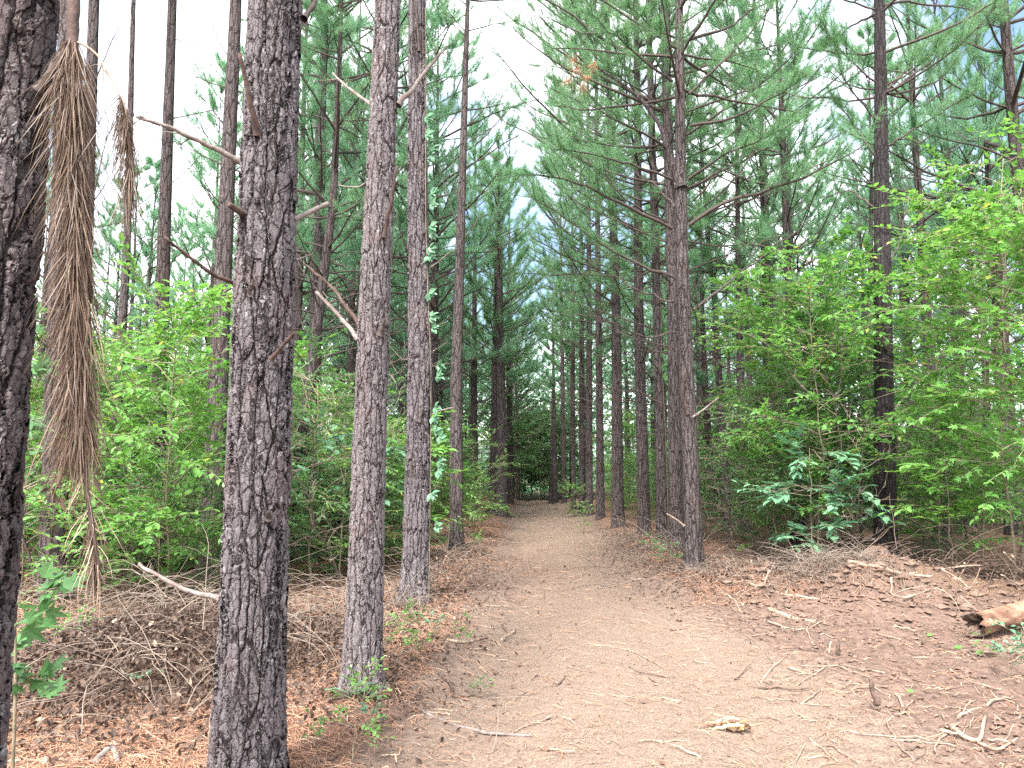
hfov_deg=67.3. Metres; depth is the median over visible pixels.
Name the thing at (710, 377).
pine tree
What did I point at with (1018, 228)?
sapling
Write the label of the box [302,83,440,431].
pine tree
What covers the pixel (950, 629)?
stick
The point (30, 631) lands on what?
lobed leaf sapling
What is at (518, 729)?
stick
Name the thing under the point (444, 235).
pine tree
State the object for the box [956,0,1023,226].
pine tree
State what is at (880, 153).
pine tree
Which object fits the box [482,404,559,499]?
sapling
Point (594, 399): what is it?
pine tree
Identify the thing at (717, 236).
pine tree
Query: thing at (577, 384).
pine tree
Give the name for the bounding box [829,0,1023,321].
pine tree
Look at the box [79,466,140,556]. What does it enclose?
shrub
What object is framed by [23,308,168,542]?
sapling
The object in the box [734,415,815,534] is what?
sapling
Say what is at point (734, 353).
pine tree
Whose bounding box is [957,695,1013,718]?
branch
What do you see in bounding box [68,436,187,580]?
shrub
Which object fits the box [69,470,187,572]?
shrub
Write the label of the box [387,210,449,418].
pine tree
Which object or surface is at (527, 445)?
sapling
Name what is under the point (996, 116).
pine tree
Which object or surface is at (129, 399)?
sapling
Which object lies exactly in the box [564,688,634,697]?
stick
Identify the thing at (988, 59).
pine tree
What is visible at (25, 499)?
shrub
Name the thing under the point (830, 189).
pine tree
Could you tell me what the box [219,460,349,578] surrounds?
shrub
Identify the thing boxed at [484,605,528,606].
stick
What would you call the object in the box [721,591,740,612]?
stick
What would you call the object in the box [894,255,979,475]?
pine tree
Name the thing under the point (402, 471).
sapling
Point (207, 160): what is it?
pine tree
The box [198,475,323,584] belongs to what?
shrub
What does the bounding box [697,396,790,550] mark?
bare sapling
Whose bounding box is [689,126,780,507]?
pine tree
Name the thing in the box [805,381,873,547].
bare sapling
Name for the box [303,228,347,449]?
pine tree
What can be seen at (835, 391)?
sapling
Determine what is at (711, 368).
pine tree
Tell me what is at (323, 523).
shrub
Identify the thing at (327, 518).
shrub
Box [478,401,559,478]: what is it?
sapling
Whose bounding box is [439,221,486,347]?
pine tree
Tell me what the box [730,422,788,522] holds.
sapling
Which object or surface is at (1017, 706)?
stick
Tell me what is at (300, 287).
pine tree
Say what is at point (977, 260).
pine tree
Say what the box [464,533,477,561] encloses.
stick
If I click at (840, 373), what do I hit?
pine tree
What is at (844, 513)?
bare sapling
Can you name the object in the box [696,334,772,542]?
bare sapling
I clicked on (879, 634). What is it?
stick
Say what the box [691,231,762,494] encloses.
pine tree
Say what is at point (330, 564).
shrub
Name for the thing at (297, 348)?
sapling
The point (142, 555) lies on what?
shrub
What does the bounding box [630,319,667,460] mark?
pine tree
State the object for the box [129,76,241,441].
pine tree
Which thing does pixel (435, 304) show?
pine tree
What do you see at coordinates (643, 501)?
pine tree
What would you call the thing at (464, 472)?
shrub
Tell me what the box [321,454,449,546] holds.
shrub
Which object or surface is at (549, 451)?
sapling
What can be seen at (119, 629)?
dead brush
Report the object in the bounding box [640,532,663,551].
seedling
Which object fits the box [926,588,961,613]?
root
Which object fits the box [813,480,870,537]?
shrub
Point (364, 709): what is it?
seedling
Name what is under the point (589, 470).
pine tree
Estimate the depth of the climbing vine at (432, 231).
9.05 m
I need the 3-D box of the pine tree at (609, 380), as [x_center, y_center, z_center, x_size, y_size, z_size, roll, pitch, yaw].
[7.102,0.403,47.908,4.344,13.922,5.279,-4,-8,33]
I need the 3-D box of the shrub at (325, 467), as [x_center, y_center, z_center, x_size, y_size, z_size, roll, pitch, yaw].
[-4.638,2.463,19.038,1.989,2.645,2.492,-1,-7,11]
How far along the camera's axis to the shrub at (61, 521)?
8.66 m
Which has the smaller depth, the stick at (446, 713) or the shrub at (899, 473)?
the stick at (446, 713)
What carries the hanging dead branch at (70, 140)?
hanging from the pine tree at (29, 30)
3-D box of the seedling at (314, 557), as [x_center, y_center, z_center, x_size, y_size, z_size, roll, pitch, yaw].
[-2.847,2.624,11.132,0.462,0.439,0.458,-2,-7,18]
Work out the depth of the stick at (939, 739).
4.44 m
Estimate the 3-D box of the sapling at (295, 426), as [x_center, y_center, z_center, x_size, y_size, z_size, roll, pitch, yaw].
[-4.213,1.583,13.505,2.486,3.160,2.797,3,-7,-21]
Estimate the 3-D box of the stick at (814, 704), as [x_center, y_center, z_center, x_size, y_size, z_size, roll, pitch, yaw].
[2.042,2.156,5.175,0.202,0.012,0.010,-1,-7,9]
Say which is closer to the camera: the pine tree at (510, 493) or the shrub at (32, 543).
the shrub at (32, 543)
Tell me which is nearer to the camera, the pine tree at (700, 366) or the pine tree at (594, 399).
the pine tree at (700, 366)
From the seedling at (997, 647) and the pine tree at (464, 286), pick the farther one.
the pine tree at (464, 286)
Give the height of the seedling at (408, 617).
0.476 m
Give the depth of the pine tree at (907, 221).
37.67 m
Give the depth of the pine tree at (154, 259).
34.90 m
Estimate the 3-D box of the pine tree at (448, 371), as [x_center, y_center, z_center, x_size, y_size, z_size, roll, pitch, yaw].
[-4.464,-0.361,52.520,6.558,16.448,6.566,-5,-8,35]
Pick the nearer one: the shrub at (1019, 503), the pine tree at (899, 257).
the shrub at (1019, 503)
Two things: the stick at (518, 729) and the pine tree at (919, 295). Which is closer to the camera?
the stick at (518, 729)
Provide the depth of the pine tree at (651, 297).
35.71 m
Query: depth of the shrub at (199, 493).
11.94 m
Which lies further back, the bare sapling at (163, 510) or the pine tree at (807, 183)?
the pine tree at (807, 183)
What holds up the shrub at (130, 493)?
on the ground
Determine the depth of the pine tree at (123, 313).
15.39 m
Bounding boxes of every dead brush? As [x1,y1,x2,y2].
[7,526,607,767]
[16,545,558,681]
[67,544,492,767]
[180,730,380,767]
[183,511,550,767]
[290,656,446,718]
[384,587,479,609]
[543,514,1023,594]
[569,513,1023,746]
[659,561,715,574]
[718,524,959,599]
[747,495,1023,624]
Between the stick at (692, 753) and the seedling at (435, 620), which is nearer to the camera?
the stick at (692, 753)
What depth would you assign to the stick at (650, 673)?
5.95 m
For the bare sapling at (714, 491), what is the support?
on the ground
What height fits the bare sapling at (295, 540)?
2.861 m
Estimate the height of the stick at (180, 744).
0.023 m
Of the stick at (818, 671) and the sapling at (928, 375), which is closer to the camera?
the stick at (818, 671)
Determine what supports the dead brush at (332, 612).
on the ground
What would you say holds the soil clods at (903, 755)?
on the ground
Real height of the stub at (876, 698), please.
0.181 m
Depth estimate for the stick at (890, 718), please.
4.74 m
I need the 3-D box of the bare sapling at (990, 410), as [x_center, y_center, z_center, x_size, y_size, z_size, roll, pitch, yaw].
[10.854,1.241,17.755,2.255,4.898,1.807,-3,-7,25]
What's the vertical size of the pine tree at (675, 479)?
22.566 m
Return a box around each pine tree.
[0,0,59,767]
[27,0,73,603]
[32,262,91,361]
[33,187,115,380]
[34,98,123,401]
[68,0,122,575]
[91,153,205,400]
[91,207,151,404]
[93,154,191,412]
[93,197,177,417]
[96,239,184,411]
[102,0,159,553]
[110,243,177,418]
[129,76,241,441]
[133,0,329,767]
[137,229,208,413]
[139,0,240,565]
[147,218,230,424]
[169,272,230,406]
[171,49,244,288]
[173,0,453,547]
[179,0,403,437]
[187,110,341,380]
[189,0,241,581]
[199,181,346,439]
[200,0,400,391]
[228,0,446,561]
[236,0,450,499]
[296,0,453,694]
[296,0,524,364]
[296,169,348,369]
[299,60,405,448]
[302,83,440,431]
[303,0,542,530]
[303,175,347,405]
[303,177,341,338]
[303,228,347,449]
[306,295,355,423]
[324,94,442,432]
[328,111,405,317]
[335,227,405,429]
[336,0,521,523]
[345,128,479,423]
[387,184,450,426]
[387,208,485,439]
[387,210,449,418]
[388,180,478,428]
[388,199,490,493]
[389,0,454,604]
[391,105,444,450]
[392,243,480,501]
[394,118,538,511]
[433,0,526,550]
[438,271,482,478]
[438,293,487,450]
[438,296,491,460]
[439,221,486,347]
[444,150,560,512]
[446,127,567,517]
[446,303,488,461]
[446,316,488,460]
[462,249,559,486]
[463,165,573,428]
[464,346,554,473]
[465,271,556,494]
[466,286,551,500]
[468,163,561,504]
[470,262,529,385]
[477,282,544,437]
[478,0,769,528]
[483,298,548,491]
[491,0,888,570]
[494,0,787,538]
[499,0,699,520]
[501,0,812,552]
[501,14,643,510]
[510,0,672,516]
[513,0,648,514]
[513,0,742,535]
[514,85,610,503]
[524,277,578,502]
[532,265,603,495]
[532,288,610,497]
[536,292,610,461]
[536,326,595,451]
[544,283,609,481]
[575,280,653,428]
[592,261,651,489]
[593,285,667,498]
[595,309,634,407]
[601,172,697,426]
[604,103,750,326]
[610,207,710,496]
[619,223,705,500]
[622,192,713,362]
[623,303,667,495]
[628,277,667,444]
[629,62,782,531]
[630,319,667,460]
[633,114,774,515]
[633,244,711,361]
[649,229,735,498]
[653,231,735,429]
[653,248,733,458]
[653,292,735,442]
[655,0,889,543]
[659,0,831,532]
[684,0,869,529]
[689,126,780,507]
[691,208,762,506]
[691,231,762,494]
[697,108,820,524]
[706,50,896,516]
[709,43,844,510]
[709,272,757,411]
[710,268,781,412]
[715,258,784,418]
[723,272,806,408]
[725,125,856,392]
[731,218,836,418]
[752,136,897,405]
[765,0,1017,555]
[774,179,864,425]
[785,187,899,416]
[798,232,894,496]
[801,0,1001,540]
[803,20,949,528]
[810,0,1023,528]
[810,151,936,467]
[813,192,934,433]
[823,75,1015,400]
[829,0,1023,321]
[832,44,999,521]
[837,190,918,409]
[845,183,940,355]
[873,65,1022,421]
[891,0,1023,535]
[891,188,934,424]
[892,96,1022,512]
[892,188,971,405]
[892,257,951,416]
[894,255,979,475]
[924,47,1023,522]
[933,118,1023,404]
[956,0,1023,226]
[984,129,1023,425]
[987,184,1023,361]
[1009,299,1022,409]
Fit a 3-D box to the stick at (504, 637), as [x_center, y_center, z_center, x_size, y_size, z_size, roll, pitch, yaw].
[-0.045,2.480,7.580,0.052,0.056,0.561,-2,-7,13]
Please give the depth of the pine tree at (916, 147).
19.29 m
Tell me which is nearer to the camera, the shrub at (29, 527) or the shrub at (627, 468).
the shrub at (29, 527)
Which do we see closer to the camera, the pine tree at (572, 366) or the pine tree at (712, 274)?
the pine tree at (712, 274)
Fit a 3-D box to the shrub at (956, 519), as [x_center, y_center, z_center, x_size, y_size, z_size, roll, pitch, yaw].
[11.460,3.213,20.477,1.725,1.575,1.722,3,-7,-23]
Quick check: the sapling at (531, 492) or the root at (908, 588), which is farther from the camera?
the sapling at (531, 492)
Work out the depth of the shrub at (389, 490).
11.54 m
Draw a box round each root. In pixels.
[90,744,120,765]
[767,607,814,622]
[840,666,869,676]
[890,577,929,597]
[894,586,926,594]
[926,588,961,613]
[941,568,979,587]
[954,569,963,600]
[1001,574,1023,589]
[1003,552,1022,571]
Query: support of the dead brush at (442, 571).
on the ground
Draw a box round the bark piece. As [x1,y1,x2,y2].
[438,671,453,697]
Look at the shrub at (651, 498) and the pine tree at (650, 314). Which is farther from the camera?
the pine tree at (650, 314)
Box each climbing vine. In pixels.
[423,8,446,593]
[659,232,668,534]
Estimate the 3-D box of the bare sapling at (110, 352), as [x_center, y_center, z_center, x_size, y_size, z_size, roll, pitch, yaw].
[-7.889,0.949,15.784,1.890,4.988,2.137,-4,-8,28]
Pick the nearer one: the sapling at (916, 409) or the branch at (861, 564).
the branch at (861, 564)
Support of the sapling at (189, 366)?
on the ground
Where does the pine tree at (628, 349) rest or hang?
on the ground
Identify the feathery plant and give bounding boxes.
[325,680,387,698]
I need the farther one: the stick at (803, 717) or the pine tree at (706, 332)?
the pine tree at (706, 332)
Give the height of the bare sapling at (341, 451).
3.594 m
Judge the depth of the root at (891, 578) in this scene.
8.49 m
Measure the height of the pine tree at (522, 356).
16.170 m
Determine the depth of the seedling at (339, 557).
11.88 m
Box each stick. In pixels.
[8,757,87,762]
[20,714,165,743]
[128,733,207,763]
[289,733,343,747]
[426,709,450,715]
[446,636,487,643]
[455,694,495,698]
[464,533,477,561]
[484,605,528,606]
[499,630,515,642]
[514,715,557,732]
[537,745,574,751]
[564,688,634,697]
[634,671,664,676]
[638,739,689,742]
[660,697,683,702]
[668,743,700,757]
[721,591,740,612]
[749,583,818,598]
[753,686,808,689]
[753,695,782,703]
[756,717,781,721]
[760,653,789,682]
[785,647,817,651]
[788,666,816,675]
[791,704,806,720]
[797,668,824,685]
[800,703,830,705]
[801,664,837,666]
[802,690,820,702]
[808,736,837,762]
[824,744,858,762]
[839,730,912,737]
[841,664,884,672]
[852,686,903,695]
[876,633,900,638]
[886,695,918,763]
[889,738,959,747]
[904,736,924,750]
[920,690,968,698]
[933,627,966,633]
[934,733,948,751]
[944,705,970,712]
[948,667,1001,689]
[955,675,978,678]
[986,738,1017,742]
[1004,704,1020,742]
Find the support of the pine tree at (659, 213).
on the ground
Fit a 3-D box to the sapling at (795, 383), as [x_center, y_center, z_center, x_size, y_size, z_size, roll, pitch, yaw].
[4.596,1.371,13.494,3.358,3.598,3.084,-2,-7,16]
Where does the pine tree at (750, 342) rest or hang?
on the ground
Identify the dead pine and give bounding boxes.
[548,347,558,503]
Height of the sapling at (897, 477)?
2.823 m
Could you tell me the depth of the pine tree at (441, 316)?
27.47 m
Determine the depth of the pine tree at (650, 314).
39.77 m
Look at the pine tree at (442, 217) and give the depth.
21.40 m
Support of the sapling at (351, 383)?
on the ground
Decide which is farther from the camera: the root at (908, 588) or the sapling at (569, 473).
the sapling at (569, 473)
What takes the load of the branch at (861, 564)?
on the ground
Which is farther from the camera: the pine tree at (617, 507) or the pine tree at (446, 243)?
the pine tree at (446, 243)
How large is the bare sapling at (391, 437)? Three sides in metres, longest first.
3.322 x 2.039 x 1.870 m
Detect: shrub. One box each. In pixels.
[20,455,41,553]
[20,467,108,591]
[21,430,107,568]
[21,441,225,589]
[23,411,166,605]
[24,431,39,540]
[27,430,134,546]
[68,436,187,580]
[69,423,180,575]
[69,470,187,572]
[76,481,215,598]
[77,449,222,606]
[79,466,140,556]
[115,470,182,552]
[118,457,202,564]
[142,432,224,602]
[145,468,224,592]
[154,472,201,569]
[165,476,202,555]
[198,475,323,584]
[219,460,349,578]
[288,378,403,583]
[288,471,316,566]
[288,481,343,565]
[291,463,391,575]
[291,475,349,557]
[294,474,348,565]
[298,451,349,551]
[308,454,404,567]
[317,431,349,527]
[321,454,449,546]
[340,464,448,556]
[384,497,403,559]
[385,440,489,535]
[388,424,449,542]
[436,468,507,536]
[440,442,486,509]
[447,424,526,526]
[468,467,488,502]
[558,480,593,516]
[604,474,635,507]
[606,483,628,505]
[611,448,655,517]
[623,449,655,512]
[623,463,654,504]
[624,481,635,508]
[635,475,655,508]
[645,447,745,537]
[650,477,703,518]
[699,442,720,519]
[700,453,765,523]
[701,466,800,547]
[702,475,763,539]
[718,463,782,529]
[722,472,805,561]
[757,444,872,541]
[813,472,872,540]
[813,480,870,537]
[845,420,916,529]
[850,432,925,540]
[851,460,923,523]
[896,448,1021,559]
[900,466,971,537]
[923,489,981,527]
[976,471,1023,529]
[1016,478,1023,529]
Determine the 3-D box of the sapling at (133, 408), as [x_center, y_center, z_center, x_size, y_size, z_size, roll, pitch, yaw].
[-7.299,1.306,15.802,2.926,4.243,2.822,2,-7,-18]
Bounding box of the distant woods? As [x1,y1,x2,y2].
[105,318,1023,493]
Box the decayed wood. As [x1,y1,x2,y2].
[706,717,752,731]
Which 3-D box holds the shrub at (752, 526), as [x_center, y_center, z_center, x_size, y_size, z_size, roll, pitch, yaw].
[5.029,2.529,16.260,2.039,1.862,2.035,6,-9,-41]
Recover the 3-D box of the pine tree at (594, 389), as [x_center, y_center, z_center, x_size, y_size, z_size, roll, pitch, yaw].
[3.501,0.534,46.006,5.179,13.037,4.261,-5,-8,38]
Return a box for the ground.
[7,478,1023,767]
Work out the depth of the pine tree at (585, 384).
49.00 m
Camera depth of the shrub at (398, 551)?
12.71 m
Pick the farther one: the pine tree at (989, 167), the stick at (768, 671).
the pine tree at (989, 167)
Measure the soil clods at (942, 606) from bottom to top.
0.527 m
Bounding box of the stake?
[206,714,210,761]
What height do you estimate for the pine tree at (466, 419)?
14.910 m
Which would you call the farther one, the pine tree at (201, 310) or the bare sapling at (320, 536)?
the pine tree at (201, 310)
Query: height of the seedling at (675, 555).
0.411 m
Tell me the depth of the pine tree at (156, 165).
26.23 m
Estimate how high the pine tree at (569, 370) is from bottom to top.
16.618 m
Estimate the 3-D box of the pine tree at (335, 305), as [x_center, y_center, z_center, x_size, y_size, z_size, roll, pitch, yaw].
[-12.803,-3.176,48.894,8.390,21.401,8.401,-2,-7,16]
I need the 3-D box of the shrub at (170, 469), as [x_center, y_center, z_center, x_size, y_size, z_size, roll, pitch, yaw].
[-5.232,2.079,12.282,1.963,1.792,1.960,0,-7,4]
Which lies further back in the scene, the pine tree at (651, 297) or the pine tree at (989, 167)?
the pine tree at (651, 297)
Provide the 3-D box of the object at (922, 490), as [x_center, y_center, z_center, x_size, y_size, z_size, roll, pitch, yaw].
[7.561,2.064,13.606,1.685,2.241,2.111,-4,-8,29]
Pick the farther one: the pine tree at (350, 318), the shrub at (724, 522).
the pine tree at (350, 318)
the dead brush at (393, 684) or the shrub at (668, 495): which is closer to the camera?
the dead brush at (393, 684)
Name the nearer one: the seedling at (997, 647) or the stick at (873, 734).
the stick at (873, 734)
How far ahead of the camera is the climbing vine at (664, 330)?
17.20 m
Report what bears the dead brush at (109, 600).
on the ground
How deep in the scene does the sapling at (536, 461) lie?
49.69 m
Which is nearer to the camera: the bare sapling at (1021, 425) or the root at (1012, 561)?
the root at (1012, 561)
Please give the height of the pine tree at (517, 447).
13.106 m
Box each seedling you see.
[21,546,102,635]
[122,669,163,695]
[295,550,335,578]
[299,707,325,747]
[311,656,394,761]
[334,541,348,571]
[359,696,385,733]
[383,598,424,659]
[400,605,435,652]
[422,611,444,633]
[430,522,448,549]
[445,500,488,550]
[451,611,474,644]
[469,674,495,692]
[574,500,593,532]
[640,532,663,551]
[650,541,682,565]
[971,629,996,654]
[987,619,1023,663]
[990,635,1023,677]
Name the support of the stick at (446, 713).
on the ground
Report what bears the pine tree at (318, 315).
on the ground
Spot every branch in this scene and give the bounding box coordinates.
[0,0,158,630]
[416,706,530,736]
[588,643,666,669]
[756,617,829,639]
[847,560,982,579]
[921,640,1002,657]
[940,715,1018,750]
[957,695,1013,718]
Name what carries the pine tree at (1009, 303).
on the ground
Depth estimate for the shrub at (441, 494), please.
16.71 m
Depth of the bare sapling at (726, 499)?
14.74 m
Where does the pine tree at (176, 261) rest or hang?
on the ground
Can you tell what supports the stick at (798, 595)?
on the ground
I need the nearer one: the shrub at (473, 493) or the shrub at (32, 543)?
the shrub at (32, 543)
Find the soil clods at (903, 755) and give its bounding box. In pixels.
[288,529,1023,767]
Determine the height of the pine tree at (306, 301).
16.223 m
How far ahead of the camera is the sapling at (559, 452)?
48.42 m
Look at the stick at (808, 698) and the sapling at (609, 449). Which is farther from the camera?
the sapling at (609, 449)
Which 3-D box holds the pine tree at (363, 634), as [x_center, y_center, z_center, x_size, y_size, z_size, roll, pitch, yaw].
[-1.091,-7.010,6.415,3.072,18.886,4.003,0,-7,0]
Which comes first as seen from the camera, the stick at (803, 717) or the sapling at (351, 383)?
the stick at (803, 717)
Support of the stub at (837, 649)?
on the ground
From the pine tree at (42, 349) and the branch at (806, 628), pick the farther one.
the pine tree at (42, 349)
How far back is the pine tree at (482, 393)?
51.79 m
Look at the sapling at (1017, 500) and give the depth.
19.02 m
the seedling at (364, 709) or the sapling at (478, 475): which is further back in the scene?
the sapling at (478, 475)
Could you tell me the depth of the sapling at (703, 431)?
30.87 m
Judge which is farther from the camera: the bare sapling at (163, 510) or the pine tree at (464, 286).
the pine tree at (464, 286)
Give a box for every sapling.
[11,301,89,767]
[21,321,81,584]
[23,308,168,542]
[23,376,40,518]
[24,392,106,559]
[25,296,55,468]
[25,324,206,569]
[25,332,138,518]
[28,232,232,601]
[34,252,124,609]
[36,340,150,433]
[92,359,177,485]
[95,315,148,552]
[100,417,214,597]
[102,346,225,510]
[124,367,199,474]
[130,437,200,547]
[142,305,311,483]
[167,340,295,510]
[168,395,204,518]
[186,327,406,584]
[197,314,353,470]
[225,387,330,535]
[288,388,353,582]
[288,393,387,589]
[288,402,432,574]
[302,394,432,534]
[311,365,407,517]
[317,380,349,469]
[318,340,404,572]
[324,410,468,563]
[331,399,398,456]
[337,389,447,528]
[338,322,458,454]
[386,412,405,477]
[395,410,488,541]
[438,434,486,517]
[463,436,482,463]
[463,458,488,493]
[468,412,569,497]
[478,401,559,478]
[479,398,550,496]
[479,399,568,494]
[479,434,489,483]
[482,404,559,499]
[482,413,584,493]
[484,397,594,490]
[488,393,578,499]
[513,419,585,499]
[514,446,557,499]
[528,407,578,473]
[537,459,577,498]
[542,407,585,477]
[556,384,611,484]
[557,456,585,494]
[585,457,611,493]
[593,399,654,501]
[594,435,624,495]
[604,452,636,492]
[606,423,653,497]
[611,414,652,480]
[648,433,668,494]
[648,444,667,496]
[666,397,728,505]
[680,355,868,561]
[691,213,942,552]
[692,269,910,556]
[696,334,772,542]
[697,373,776,509]
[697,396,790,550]
[697,431,732,497]
[698,432,727,542]
[699,438,756,553]
[703,401,750,547]
[704,413,757,496]
[705,441,729,532]
[711,409,762,486]
[715,309,908,549]
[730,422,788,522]
[731,373,835,518]
[732,422,905,554]
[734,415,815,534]
[735,300,924,550]
[749,368,822,561]
[755,400,826,554]
[762,316,942,549]
[763,398,861,531]
[774,388,847,523]
[775,317,901,553]
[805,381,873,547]
[820,385,941,519]
[822,400,911,554]
[824,262,1023,554]
[826,460,863,545]
[834,416,938,522]
[852,445,927,542]
[855,170,1023,567]
[856,117,1023,487]
[858,111,1023,579]
[863,425,951,554]
[863,431,1023,566]
[864,378,959,529]
[894,362,991,476]
[896,403,935,535]
[896,424,963,533]
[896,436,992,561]
[897,429,954,551]
[904,364,1023,544]
[910,399,1023,548]
[926,335,1023,541]
[943,442,986,534]
[960,307,1023,556]
[973,436,1017,523]
[974,412,1022,515]
[984,425,1023,508]
[996,447,1023,524]
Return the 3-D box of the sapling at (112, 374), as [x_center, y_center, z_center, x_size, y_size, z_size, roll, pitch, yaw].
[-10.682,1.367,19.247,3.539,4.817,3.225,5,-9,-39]
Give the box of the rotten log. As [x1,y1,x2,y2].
[960,600,1023,636]
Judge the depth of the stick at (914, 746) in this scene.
4.36 m
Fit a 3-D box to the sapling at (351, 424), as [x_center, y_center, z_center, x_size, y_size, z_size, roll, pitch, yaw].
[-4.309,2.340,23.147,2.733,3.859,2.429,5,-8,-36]
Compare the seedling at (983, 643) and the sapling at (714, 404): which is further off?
the sapling at (714, 404)
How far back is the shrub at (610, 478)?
32.54 m
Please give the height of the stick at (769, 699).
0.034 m
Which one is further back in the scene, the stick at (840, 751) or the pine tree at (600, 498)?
the pine tree at (600, 498)
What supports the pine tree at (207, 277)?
on the ground
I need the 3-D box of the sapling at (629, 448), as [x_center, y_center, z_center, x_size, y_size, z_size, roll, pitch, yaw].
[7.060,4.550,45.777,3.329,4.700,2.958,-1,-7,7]
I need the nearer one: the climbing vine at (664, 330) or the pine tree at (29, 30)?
the pine tree at (29, 30)
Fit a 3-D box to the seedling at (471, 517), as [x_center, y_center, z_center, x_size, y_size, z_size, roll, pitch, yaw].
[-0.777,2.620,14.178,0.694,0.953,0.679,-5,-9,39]
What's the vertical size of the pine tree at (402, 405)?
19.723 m
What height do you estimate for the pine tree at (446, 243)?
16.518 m
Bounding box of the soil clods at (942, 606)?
[696,554,1023,615]
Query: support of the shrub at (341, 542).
on the ground
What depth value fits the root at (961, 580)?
8.51 m
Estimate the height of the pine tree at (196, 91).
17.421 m
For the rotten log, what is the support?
on the ground
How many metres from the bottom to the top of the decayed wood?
0.077 m
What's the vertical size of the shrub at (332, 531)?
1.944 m
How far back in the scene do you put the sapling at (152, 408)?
11.96 m
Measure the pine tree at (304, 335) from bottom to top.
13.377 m
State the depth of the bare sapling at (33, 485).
9.38 m
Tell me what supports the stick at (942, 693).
on the ground
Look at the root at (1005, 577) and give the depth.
8.85 m
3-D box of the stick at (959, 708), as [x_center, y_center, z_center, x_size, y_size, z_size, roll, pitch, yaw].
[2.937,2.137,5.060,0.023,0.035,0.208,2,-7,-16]
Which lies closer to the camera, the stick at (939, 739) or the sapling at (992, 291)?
the stick at (939, 739)
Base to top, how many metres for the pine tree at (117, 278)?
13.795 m
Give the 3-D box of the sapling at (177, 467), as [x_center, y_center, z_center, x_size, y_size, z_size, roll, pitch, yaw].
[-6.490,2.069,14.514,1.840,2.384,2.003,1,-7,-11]
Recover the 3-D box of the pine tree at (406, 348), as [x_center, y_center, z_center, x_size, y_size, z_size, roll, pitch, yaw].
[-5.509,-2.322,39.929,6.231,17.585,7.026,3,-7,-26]
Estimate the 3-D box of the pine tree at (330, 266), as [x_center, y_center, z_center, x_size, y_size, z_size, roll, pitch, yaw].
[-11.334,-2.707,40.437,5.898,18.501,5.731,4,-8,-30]
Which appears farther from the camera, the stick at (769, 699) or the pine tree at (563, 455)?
the pine tree at (563, 455)
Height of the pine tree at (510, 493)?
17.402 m
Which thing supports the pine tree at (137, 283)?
on the ground
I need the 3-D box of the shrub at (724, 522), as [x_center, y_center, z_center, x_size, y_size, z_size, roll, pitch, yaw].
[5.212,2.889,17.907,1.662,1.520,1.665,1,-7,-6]
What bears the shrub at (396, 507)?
on the ground
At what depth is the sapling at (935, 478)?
10.96 m
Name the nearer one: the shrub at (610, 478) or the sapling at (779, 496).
the sapling at (779, 496)
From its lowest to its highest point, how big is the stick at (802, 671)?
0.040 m
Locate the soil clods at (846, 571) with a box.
[612,546,1023,641]
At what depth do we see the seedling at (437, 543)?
14.31 m
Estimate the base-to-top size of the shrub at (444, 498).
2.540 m
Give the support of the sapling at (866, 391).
on the ground
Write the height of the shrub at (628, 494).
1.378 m
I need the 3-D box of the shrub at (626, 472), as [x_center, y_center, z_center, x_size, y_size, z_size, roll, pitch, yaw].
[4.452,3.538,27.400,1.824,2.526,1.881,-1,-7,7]
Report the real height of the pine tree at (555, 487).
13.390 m
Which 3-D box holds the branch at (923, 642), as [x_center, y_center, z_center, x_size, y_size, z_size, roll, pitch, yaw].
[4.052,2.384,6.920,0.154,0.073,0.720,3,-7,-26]
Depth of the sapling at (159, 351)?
8.45 m
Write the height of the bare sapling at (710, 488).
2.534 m
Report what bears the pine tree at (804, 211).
on the ground
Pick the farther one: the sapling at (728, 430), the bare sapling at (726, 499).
the sapling at (728, 430)
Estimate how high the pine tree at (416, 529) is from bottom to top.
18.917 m
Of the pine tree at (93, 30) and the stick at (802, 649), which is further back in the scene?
the pine tree at (93, 30)
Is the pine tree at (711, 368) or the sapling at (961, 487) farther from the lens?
the pine tree at (711, 368)
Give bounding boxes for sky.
[33,0,1023,477]
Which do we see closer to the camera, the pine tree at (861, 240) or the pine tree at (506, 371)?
the pine tree at (861, 240)
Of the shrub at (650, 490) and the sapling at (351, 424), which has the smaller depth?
the sapling at (351, 424)
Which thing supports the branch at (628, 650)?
on the ground
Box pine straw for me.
[7,525,1023,767]
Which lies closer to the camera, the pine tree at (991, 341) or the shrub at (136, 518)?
the shrub at (136, 518)
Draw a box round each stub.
[836,642,839,655]
[868,677,880,706]
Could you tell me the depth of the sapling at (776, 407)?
24.95 m
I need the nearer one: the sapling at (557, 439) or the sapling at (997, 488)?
the sapling at (997, 488)
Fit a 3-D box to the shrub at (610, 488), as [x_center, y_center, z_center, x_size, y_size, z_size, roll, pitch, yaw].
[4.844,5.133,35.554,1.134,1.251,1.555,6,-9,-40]
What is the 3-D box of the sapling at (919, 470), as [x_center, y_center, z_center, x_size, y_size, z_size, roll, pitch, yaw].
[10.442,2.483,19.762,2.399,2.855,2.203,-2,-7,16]
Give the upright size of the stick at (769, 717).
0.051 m
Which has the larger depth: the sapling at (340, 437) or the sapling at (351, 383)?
the sapling at (351, 383)
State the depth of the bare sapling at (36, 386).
8.53 m

